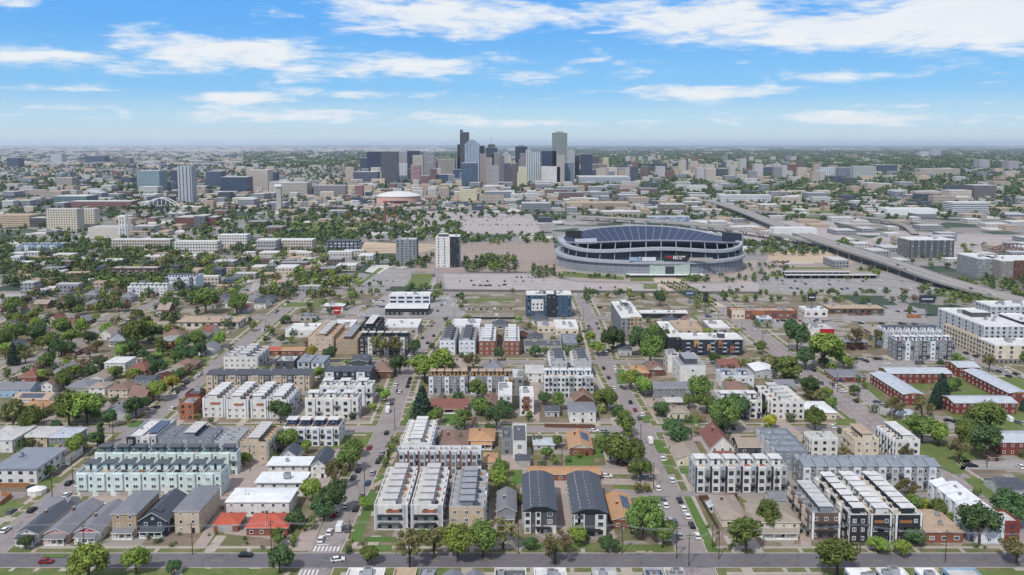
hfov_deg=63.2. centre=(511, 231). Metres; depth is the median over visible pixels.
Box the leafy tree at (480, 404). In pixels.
[470,397,488,415]
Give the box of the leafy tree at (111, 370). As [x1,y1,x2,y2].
[107,366,117,374]
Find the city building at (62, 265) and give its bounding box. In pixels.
[46,264,71,270]
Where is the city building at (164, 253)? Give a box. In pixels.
[149,252,168,254]
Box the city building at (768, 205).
[756,203,777,209]
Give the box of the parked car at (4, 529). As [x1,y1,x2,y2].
[0,526,11,532]
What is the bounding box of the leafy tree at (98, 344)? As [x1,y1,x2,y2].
[92,340,103,352]
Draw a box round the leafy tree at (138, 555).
[118,546,152,573]
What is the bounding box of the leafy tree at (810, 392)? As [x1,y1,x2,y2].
[808,389,821,400]
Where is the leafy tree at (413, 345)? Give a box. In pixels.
[408,339,420,355]
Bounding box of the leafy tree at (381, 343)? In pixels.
[369,333,388,358]
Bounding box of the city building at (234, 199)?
[232,197,258,201]
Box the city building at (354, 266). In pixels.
[336,263,358,270]
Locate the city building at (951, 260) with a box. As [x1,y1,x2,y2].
[940,257,956,263]
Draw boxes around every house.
[0,380,41,397]
[0,426,35,452]
[0,447,67,483]
[3,319,28,324]
[9,338,28,346]
[12,392,60,402]
[14,499,75,545]
[19,367,44,381]
[20,302,40,313]
[20,426,64,446]
[23,295,38,304]
[23,398,55,411]
[34,298,54,308]
[41,376,62,391]
[42,497,104,545]
[43,361,59,370]
[44,313,69,326]
[44,328,64,339]
[47,427,87,446]
[52,361,82,378]
[55,444,83,463]
[60,340,87,355]
[61,290,75,299]
[65,377,102,392]
[69,318,86,329]
[73,499,122,544]
[74,294,87,302]
[81,314,95,323]
[84,288,100,298]
[85,297,102,306]
[86,367,115,380]
[88,379,114,394]
[98,325,120,339]
[102,399,143,419]
[104,356,136,374]
[107,381,137,397]
[108,329,126,346]
[109,490,160,539]
[120,291,137,300]
[124,313,145,323]
[125,359,155,377]
[127,383,156,399]
[132,373,159,384]
[137,488,187,538]
[151,316,161,320]
[153,320,171,326]
[156,302,175,314]
[156,364,189,379]
[162,327,185,338]
[163,336,177,349]
[173,485,220,532]
[174,357,201,370]
[198,340,221,355]
[200,324,219,335]
[200,330,212,341]
[203,300,221,308]
[219,293,230,301]
[224,488,297,515]
[234,304,251,312]
[245,510,293,535]
[247,292,262,301]
[253,297,269,308]
[254,472,310,495]
[264,293,277,303]
[264,345,281,354]
[266,456,314,475]
[280,345,306,354]
[280,442,302,455]
[309,446,335,477]
[349,354,372,364]
[375,359,396,377]
[431,397,468,413]
[438,429,469,444]
[442,568,463,574]
[450,358,467,369]
[465,569,484,574]
[468,427,495,449]
[483,359,502,369]
[483,452,497,468]
[484,391,497,412]
[492,318,508,328]
[496,486,516,523]
[502,426,511,454]
[512,424,526,458]
[519,326,529,338]
[525,365,543,381]
[526,331,542,338]
[532,311,547,325]
[566,428,593,455]
[567,402,596,422]
[571,387,593,401]
[602,447,631,460]
[604,491,632,528]
[616,342,631,354]
[629,365,649,377]
[645,359,665,375]
[645,398,666,412]
[650,379,690,398]
[661,314,677,320]
[664,433,700,465]
[665,405,689,418]
[681,314,697,321]
[699,421,735,454]
[706,385,717,395]
[707,494,747,526]
[713,357,739,369]
[721,378,748,389]
[731,435,760,453]
[744,503,801,539]
[747,362,776,377]
[770,377,796,392]
[804,401,837,418]
[824,368,864,381]
[864,324,876,334]
[869,332,875,340]
[918,509,964,542]
[994,509,1019,542]
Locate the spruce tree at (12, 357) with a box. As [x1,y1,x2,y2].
[6,343,21,366]
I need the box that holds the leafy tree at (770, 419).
[762,414,777,424]
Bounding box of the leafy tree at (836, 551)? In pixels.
[814,536,858,574]
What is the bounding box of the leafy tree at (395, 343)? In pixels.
[384,336,403,356]
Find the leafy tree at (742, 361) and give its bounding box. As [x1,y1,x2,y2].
[735,357,745,367]
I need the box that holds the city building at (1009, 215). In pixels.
[998,213,1023,217]
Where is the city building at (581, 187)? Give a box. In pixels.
[563,185,583,190]
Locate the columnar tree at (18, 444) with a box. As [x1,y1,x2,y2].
[16,439,20,449]
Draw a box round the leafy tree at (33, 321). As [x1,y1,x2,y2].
[30,317,41,325]
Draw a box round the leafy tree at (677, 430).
[661,417,689,441]
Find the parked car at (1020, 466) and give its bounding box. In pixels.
[1015,464,1023,468]
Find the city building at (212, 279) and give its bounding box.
[203,275,220,284]
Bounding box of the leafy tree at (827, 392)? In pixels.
[822,390,830,397]
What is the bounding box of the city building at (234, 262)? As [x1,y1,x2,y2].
[213,259,238,266]
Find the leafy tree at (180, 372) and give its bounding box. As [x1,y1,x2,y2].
[171,367,186,382]
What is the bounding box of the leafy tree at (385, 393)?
[379,389,390,398]
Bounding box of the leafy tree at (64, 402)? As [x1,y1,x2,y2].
[52,391,73,424]
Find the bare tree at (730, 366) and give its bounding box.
[720,363,734,369]
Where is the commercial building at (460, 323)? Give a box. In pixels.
[452,318,480,333]
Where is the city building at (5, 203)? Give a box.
[2,200,18,208]
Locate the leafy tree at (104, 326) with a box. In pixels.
[99,322,113,331]
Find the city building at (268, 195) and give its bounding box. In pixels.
[252,193,270,198]
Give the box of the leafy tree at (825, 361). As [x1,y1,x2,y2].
[817,357,828,367]
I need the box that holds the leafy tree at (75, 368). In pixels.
[68,364,83,377]
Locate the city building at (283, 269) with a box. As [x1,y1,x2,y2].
[275,264,299,274]
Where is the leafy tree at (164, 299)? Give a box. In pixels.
[159,296,174,304]
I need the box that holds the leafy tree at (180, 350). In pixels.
[172,342,189,359]
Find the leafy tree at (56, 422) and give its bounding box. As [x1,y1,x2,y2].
[49,419,62,425]
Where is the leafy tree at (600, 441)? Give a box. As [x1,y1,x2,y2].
[597,436,610,448]
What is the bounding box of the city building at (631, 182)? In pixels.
[621,181,639,186]
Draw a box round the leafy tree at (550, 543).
[542,530,572,563]
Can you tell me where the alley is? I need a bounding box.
[0,384,985,498]
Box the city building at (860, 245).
[849,242,868,248]
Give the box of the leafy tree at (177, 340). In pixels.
[174,335,181,344]
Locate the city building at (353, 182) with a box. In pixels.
[347,180,358,184]
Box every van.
[335,521,343,531]
[385,406,389,412]
[647,436,653,443]
[915,360,924,364]
[1006,415,1013,421]
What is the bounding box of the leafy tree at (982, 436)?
[968,423,1003,459]
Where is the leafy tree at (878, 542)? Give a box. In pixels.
[866,535,890,553]
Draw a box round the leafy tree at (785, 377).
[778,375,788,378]
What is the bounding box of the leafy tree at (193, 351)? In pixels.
[187,347,197,358]
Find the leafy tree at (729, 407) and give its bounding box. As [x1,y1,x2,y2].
[709,394,742,432]
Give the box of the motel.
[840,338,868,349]
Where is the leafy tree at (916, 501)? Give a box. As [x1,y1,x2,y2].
[904,493,926,508]
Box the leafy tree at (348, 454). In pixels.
[335,444,360,470]
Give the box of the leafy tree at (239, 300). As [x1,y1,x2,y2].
[228,293,247,313]
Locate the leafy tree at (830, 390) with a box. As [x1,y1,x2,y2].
[819,387,833,395]
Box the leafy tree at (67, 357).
[62,353,77,360]
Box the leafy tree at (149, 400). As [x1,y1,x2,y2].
[143,395,152,405]
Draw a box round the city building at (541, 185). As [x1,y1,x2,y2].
[535,183,549,188]
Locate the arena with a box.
[376,191,420,205]
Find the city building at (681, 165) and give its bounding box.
[678,161,685,170]
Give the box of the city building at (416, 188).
[411,187,422,191]
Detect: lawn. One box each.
[0,569,1023,574]
[42,369,717,556]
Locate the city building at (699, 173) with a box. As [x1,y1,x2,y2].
[695,168,703,178]
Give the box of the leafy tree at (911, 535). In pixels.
[903,528,927,546]
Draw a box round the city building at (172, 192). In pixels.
[167,191,177,195]
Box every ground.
[0,145,1023,574]
[0,294,1023,545]
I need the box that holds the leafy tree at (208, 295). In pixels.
[192,287,220,313]
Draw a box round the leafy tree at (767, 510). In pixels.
[755,498,782,525]
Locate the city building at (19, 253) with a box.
[10,252,25,256]
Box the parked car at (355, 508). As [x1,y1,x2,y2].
[352,505,358,511]
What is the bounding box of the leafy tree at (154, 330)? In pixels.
[147,325,164,335]
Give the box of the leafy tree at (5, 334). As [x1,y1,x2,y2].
[0,327,11,342]
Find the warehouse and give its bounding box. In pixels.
[554,320,578,334]
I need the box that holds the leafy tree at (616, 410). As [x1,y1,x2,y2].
[610,404,623,416]
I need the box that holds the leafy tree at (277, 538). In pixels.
[272,534,283,544]
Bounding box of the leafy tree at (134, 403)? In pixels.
[122,396,146,417]
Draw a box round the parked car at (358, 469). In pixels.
[355,467,361,472]
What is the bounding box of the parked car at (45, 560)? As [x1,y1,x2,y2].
[37,557,53,563]
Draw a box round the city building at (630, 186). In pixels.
[618,184,637,190]
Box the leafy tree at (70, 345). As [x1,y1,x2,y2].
[64,340,76,351]
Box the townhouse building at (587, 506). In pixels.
[566,470,608,535]
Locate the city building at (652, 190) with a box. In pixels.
[637,188,657,194]
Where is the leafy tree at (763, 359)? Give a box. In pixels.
[759,354,774,363]
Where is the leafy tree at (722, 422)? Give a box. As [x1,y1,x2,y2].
[712,416,729,430]
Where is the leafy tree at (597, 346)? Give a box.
[588,340,605,355]
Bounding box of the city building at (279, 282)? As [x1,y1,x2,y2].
[271,280,288,288]
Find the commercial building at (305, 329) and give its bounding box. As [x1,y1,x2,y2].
[285,323,321,336]
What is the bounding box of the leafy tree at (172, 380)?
[163,375,179,390]
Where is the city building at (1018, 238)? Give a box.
[1012,236,1023,241]
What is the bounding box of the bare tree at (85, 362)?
[78,360,92,373]
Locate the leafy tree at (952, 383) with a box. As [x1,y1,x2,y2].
[947,378,957,391]
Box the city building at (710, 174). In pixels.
[704,168,715,181]
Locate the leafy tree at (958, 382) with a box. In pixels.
[953,378,961,390]
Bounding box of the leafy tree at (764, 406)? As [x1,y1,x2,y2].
[762,400,766,409]
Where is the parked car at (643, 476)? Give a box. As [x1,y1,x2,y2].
[641,474,651,478]
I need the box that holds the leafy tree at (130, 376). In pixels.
[127,371,138,378]
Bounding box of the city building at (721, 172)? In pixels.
[716,169,726,176]
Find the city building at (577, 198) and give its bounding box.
[570,197,587,200]
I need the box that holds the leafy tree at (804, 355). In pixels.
[796,346,815,369]
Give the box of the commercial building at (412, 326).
[384,319,421,333]
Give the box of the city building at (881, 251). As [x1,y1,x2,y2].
[861,248,889,256]
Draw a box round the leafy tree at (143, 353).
[137,349,150,360]
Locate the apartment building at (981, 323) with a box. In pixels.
[937,308,1023,337]
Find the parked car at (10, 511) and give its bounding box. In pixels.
[5,508,16,514]
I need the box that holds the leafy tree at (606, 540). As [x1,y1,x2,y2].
[597,533,619,552]
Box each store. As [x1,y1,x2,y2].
[669,320,701,332]
[703,320,729,332]
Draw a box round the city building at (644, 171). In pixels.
[640,166,648,179]
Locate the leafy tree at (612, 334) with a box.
[600,325,626,353]
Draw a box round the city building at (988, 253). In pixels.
[974,252,996,254]
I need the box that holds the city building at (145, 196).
[143,193,162,199]
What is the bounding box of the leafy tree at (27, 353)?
[16,348,32,363]
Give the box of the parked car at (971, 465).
[966,463,978,466]
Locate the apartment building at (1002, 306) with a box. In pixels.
[975,300,1023,315]
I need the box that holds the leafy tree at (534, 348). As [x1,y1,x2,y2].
[529,345,541,356]
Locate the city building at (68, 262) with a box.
[62,260,76,266]
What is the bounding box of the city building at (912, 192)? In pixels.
[911,191,926,193]
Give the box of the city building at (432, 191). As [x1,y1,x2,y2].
[427,188,436,195]
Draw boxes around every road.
[0,291,1023,566]
[13,216,987,297]
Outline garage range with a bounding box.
[528,466,601,480]
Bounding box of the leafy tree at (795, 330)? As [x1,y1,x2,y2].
[782,317,810,351]
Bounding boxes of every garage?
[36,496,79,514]
[212,512,247,531]
[515,453,530,466]
[544,405,559,416]
[763,490,786,502]
[982,477,1023,495]
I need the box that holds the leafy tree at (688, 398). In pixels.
[683,393,694,408]
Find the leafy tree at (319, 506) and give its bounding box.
[309,494,335,519]
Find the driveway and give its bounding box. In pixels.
[32,382,844,553]
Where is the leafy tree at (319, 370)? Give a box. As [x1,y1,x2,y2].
[315,366,324,380]
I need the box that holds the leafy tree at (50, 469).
[46,465,55,475]
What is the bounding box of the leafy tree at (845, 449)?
[839,447,849,452]
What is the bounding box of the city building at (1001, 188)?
[996,186,1003,192]
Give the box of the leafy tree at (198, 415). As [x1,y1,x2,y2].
[193,413,202,420]
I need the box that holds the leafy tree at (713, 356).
[708,352,721,363]
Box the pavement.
[0,293,1023,574]
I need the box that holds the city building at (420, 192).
[412,190,423,198]
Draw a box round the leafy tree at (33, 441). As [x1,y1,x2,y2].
[22,437,36,446]
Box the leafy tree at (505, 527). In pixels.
[489,516,517,549]
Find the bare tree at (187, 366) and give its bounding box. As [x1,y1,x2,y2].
[184,363,196,374]
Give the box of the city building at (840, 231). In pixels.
[827,228,856,234]
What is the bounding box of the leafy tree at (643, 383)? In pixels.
[636,375,651,395]
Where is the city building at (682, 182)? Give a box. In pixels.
[674,181,690,184]
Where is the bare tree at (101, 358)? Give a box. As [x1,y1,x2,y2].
[94,354,108,368]
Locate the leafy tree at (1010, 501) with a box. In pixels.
[989,487,1023,522]
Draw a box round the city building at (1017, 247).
[1010,245,1023,250]
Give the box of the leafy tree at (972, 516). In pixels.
[956,501,1004,544]
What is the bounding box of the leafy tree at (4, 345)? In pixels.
[0,342,10,352]
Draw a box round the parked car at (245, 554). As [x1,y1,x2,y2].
[238,551,252,557]
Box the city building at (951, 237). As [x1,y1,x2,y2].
[927,235,956,240]
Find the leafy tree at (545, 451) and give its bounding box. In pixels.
[540,447,552,459]
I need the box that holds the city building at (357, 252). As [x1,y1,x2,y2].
[343,249,364,255]
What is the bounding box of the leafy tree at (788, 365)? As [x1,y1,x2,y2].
[770,355,802,375]
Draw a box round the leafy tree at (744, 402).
[730,393,751,412]
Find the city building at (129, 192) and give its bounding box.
[117,191,133,196]
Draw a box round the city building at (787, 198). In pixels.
[778,196,799,202]
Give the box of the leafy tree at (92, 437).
[86,432,104,447]
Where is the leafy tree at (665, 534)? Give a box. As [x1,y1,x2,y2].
[652,520,676,543]
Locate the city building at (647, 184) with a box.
[643,182,658,187]
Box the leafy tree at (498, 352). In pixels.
[493,347,503,356]
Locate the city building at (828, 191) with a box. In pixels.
[813,190,830,195]
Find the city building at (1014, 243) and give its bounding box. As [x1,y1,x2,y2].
[1002,242,1023,248]
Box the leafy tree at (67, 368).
[59,366,71,373]
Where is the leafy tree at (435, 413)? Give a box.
[427,406,443,419]
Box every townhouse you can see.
[179,397,200,419]
[185,386,205,407]
[275,355,299,368]
[297,353,315,368]
[311,355,329,377]
[346,566,385,574]
[393,568,416,574]
[419,568,436,574]
[494,568,526,574]
[498,382,511,402]
[509,368,523,394]
[519,386,533,414]
[533,568,566,574]
[591,568,616,574]
[642,568,663,574]
[663,348,677,372]
[663,567,684,574]
[670,352,705,380]
[845,568,875,574]
[875,566,908,574]
[914,568,939,574]
[942,568,981,574]
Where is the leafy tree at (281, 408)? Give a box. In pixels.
[267,399,292,422]
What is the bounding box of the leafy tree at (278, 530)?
[269,526,283,537]
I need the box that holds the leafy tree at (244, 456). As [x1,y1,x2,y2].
[241,452,253,465]
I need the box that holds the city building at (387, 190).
[380,189,392,191]
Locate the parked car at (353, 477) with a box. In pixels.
[350,474,356,479]
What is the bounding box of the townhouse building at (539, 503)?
[522,470,557,533]
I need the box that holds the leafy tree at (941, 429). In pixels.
[931,420,949,446]
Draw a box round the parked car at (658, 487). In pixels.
[655,485,660,490]
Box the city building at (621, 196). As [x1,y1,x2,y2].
[617,194,638,200]
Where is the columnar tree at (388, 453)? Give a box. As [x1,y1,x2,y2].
[386,449,390,459]
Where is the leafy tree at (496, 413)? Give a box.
[484,404,505,429]
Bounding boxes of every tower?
[118,215,128,237]
[274,184,282,211]
[345,167,354,178]
[353,171,379,181]
[360,158,366,170]
[367,151,380,170]
[371,167,380,178]
[381,151,398,182]
[396,237,418,264]
[399,151,407,162]
[399,163,407,182]
[408,151,419,168]
[411,165,420,182]
[412,155,423,174]
[420,175,429,183]
[424,152,434,174]
[425,162,432,174]
[436,159,455,173]
[436,233,460,266]
[438,174,447,182]
[453,169,460,178]
[456,158,459,168]
[457,144,459,168]
[460,130,468,168]
[461,163,477,186]
[464,140,479,181]
[480,146,484,153]
[480,154,485,184]
[486,135,496,157]
[486,158,491,184]
[492,165,498,184]
[494,153,499,181]
[500,155,503,181]
[503,153,507,162]
[504,163,510,181]
[511,163,517,184]
[515,145,526,166]
[517,167,526,184]
[519,153,525,166]
[526,149,539,181]
[541,151,555,165]
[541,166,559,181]
[552,132,566,165]
[557,155,564,184]
[565,162,573,184]
[567,150,574,178]
[575,155,578,178]
[580,154,591,174]
[592,156,598,163]
[592,164,606,168]
[609,167,616,174]
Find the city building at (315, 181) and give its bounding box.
[306,180,321,184]
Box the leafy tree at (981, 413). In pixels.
[967,399,1007,425]
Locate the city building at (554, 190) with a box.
[545,189,566,195]
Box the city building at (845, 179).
[838,177,853,182]
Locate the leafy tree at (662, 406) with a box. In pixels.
[652,401,668,416]
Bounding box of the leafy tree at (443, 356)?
[431,347,454,368]
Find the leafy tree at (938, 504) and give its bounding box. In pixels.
[927,498,947,513]
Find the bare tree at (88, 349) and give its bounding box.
[83,345,97,358]
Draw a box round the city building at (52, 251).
[44,249,64,255]
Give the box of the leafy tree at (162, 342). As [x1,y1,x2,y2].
[155,338,168,347]
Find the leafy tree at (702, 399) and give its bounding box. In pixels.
[695,392,716,413]
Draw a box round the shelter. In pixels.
[888,409,913,418]
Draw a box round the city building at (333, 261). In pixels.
[328,257,344,265]
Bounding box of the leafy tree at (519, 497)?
[517,492,521,503]
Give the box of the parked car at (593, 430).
[589,428,598,431]
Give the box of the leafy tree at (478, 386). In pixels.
[469,379,487,398]
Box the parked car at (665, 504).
[662,502,668,507]
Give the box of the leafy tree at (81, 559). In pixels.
[65,541,110,574]
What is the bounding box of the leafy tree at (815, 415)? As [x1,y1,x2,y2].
[803,405,826,430]
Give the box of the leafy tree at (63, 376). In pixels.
[53,369,71,389]
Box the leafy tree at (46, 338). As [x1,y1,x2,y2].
[36,331,59,351]
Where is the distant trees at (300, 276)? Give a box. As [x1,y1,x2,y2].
[0,148,1023,552]
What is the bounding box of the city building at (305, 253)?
[296,251,312,256]
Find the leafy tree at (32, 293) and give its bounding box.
[24,290,36,297]
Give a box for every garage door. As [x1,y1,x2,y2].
[80,490,91,495]
[98,490,109,495]
[116,490,127,495]
[219,526,232,531]
[518,462,526,466]
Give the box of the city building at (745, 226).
[728,225,758,230]
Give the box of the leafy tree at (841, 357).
[834,352,852,368]
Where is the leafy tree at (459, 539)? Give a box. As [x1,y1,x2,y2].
[442,522,476,561]
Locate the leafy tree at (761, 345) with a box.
[756,341,766,353]
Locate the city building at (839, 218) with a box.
[827,216,853,221]
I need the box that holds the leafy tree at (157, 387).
[146,380,167,400]
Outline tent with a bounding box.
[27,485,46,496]
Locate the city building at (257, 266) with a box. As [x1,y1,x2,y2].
[251,264,268,271]
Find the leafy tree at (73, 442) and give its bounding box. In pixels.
[63,432,85,450]
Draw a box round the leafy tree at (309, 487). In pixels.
[298,478,321,500]
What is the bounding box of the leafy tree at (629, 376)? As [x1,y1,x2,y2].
[619,369,642,389]
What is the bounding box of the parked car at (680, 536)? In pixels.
[676,531,683,538]
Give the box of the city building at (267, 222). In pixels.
[247,220,269,227]
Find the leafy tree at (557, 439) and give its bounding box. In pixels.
[552,435,562,447]
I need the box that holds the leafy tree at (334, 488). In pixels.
[318,477,346,509]
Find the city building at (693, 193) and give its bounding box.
[687,192,705,196]
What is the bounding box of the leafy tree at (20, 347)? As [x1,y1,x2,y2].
[15,342,28,353]
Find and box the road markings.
[256,218,1021,574]
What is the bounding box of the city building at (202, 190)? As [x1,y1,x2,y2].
[197,189,208,194]
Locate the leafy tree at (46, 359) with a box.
[37,354,53,368]
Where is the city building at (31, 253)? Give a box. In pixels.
[25,251,39,256]
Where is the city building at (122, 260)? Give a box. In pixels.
[100,258,126,264]
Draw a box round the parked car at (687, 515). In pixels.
[684,513,690,518]
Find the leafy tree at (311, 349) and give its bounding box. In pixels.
[305,345,317,354]
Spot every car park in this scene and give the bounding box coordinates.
[250,272,759,290]
[320,295,1023,469]
[360,268,946,317]
[410,211,1016,256]
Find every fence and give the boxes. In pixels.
[0,483,28,486]
[0,492,11,505]
[442,289,761,293]
[470,317,515,318]
[544,423,594,427]
[699,493,737,499]
[700,495,717,529]
[762,291,927,295]
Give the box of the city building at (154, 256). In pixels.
[145,255,163,259]
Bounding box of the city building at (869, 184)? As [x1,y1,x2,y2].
[864,182,878,186]
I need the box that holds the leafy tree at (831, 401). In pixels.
[825,397,837,406]
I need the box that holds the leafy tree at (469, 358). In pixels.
[463,353,481,368]
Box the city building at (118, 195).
[108,193,124,199]
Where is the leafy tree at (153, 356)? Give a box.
[147,354,162,361]
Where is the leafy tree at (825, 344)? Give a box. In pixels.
[808,331,846,368]
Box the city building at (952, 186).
[943,185,962,188]
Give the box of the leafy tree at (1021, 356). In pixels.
[1019,351,1023,359]
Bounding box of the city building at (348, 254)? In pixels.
[327,251,353,258]
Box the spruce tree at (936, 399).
[925,384,944,410]
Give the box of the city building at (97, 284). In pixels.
[92,280,107,289]
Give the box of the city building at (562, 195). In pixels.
[559,192,583,200]
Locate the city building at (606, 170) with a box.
[600,167,608,174]
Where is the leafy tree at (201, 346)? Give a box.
[192,341,206,356]
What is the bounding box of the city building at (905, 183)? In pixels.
[893,181,913,186]
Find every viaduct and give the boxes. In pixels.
[577,215,830,247]
[684,198,1023,300]
[746,209,918,234]
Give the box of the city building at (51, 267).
[41,266,67,270]
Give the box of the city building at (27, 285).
[20,280,40,293]
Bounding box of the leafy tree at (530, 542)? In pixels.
[521,537,538,550]
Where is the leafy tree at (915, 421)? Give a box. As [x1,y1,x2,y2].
[901,412,938,442]
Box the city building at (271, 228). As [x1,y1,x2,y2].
[265,225,286,232]
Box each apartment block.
[870,371,924,404]
[879,367,952,383]
[942,395,1017,413]
[945,361,980,376]
[963,368,1023,403]
[990,431,1023,454]
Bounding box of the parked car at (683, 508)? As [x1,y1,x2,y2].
[680,505,686,511]
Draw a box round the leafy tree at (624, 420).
[615,409,635,435]
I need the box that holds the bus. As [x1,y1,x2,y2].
[907,314,920,317]
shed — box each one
[532,437,554,449]
[705,500,713,512]
[983,453,1000,460]
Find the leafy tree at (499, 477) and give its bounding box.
[489,467,509,489]
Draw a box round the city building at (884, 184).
[879,183,891,186]
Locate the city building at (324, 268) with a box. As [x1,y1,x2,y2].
[320,266,338,273]
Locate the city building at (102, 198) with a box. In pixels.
[98,197,115,199]
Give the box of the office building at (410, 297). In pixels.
[389,292,431,302]
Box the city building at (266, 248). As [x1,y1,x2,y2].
[255,247,276,250]
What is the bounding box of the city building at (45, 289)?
[28,288,50,296]
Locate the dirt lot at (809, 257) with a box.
[362,242,854,262]
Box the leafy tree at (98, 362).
[94,357,105,368]
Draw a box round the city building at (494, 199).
[479,195,503,203]
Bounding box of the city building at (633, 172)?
[630,166,637,180]
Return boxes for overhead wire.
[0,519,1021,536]
[657,464,1021,474]
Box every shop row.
[638,310,687,317]
[727,306,797,318]
[823,303,884,313]
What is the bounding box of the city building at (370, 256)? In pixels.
[357,253,375,261]
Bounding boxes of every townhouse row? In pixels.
[18,243,63,251]
[76,459,228,495]
[95,443,240,474]
[126,419,175,447]
[127,283,171,295]
[158,421,223,447]
[165,273,203,289]
[202,382,237,417]
[206,367,314,390]
[214,428,249,447]
[223,343,271,368]
[226,381,261,418]
[240,421,281,460]
[250,381,280,418]
[269,383,301,418]
[283,416,344,445]
[305,389,361,418]
[308,321,344,350]
[320,378,375,405]
[325,364,375,379]
[336,325,365,353]
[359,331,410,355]
[360,315,385,331]
[374,463,417,529]
[397,445,481,474]
[400,416,438,444]
[411,463,451,529]
[429,369,468,393]
[440,324,459,354]
[449,466,489,530]
[459,324,478,354]
[470,369,511,393]
[479,324,498,354]
[502,324,519,354]
[543,368,592,396]
[546,348,566,368]
[569,348,591,368]
[689,453,787,492]
[714,390,761,418]
[715,368,753,386]
[754,382,804,418]
[756,428,807,470]
[787,480,841,538]
[792,453,940,489]
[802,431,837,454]
[814,472,866,541]
[835,471,891,542]
[841,423,878,454]
[858,471,922,542]
[876,421,919,454]
[877,325,941,348]
[887,335,954,359]
[927,477,1004,543]
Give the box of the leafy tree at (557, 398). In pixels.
[552,391,564,404]
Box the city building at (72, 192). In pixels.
[70,190,79,194]
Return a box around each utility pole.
[191,522,192,554]
[266,519,273,547]
[346,519,352,544]
[514,522,521,553]
[619,522,625,553]
[673,526,680,557]
[685,533,692,565]
[718,527,720,558]
[858,524,864,553]
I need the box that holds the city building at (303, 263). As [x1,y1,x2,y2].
[280,261,309,268]
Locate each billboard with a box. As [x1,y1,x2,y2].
[334,306,340,317]
[685,290,693,303]
[703,292,708,315]
[807,293,815,308]
[919,295,934,317]
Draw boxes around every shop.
[299,312,318,321]
[537,321,554,331]
[755,315,771,322]
[798,306,827,316]
[801,323,833,335]
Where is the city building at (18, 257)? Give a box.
[10,255,24,260]
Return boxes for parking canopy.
[783,271,849,274]
[784,274,877,278]
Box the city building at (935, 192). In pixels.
[927,191,941,193]
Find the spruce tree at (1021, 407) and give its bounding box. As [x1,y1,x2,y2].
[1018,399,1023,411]
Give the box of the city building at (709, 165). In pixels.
[704,164,714,167]
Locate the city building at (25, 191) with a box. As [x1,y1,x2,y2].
[24,189,47,194]
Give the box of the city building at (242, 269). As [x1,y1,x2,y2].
[226,267,248,273]
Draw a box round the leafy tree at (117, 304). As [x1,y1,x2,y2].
[112,300,125,311]
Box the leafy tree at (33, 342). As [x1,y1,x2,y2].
[29,340,38,350]
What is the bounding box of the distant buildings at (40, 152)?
[0,145,1023,290]
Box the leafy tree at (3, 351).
[0,348,9,358]
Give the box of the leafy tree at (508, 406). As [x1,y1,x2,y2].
[496,398,514,417]
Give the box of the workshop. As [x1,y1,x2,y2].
[561,334,576,349]
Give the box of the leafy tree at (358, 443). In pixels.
[344,438,363,450]
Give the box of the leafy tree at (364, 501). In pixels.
[358,496,369,510]
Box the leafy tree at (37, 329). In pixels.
[25,321,46,340]
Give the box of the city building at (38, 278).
[22,277,55,287]
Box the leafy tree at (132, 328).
[121,318,149,340]
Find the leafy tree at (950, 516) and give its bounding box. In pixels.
[948,512,953,519]
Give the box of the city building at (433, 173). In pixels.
[430,168,436,179]
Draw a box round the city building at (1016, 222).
[1002,220,1023,225]
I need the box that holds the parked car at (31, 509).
[26,506,37,512]
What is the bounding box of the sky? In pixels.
[0,0,1023,144]
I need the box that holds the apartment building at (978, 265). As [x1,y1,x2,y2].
[956,253,1000,277]
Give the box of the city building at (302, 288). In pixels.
[298,285,320,291]
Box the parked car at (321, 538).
[317,535,324,542]
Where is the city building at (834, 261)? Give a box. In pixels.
[823,256,848,267]
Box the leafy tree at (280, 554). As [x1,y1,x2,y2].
[267,543,295,572]
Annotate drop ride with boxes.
[383,201,386,222]
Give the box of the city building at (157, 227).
[133,224,160,232]
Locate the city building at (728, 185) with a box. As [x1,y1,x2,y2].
[718,184,736,189]
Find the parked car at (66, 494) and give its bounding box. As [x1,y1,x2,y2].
[61,492,71,496]
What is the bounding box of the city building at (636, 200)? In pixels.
[626,197,648,203]
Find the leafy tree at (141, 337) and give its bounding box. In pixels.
[138,332,146,343]
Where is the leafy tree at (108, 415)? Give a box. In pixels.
[101,409,116,426]
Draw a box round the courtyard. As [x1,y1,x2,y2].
[88,391,740,538]
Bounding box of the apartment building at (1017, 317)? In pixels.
[999,313,1023,324]
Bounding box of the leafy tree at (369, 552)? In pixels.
[359,545,378,563]
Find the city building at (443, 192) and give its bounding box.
[438,188,448,196]
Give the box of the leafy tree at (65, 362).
[60,359,70,365]
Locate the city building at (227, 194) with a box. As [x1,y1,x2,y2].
[218,192,233,197]

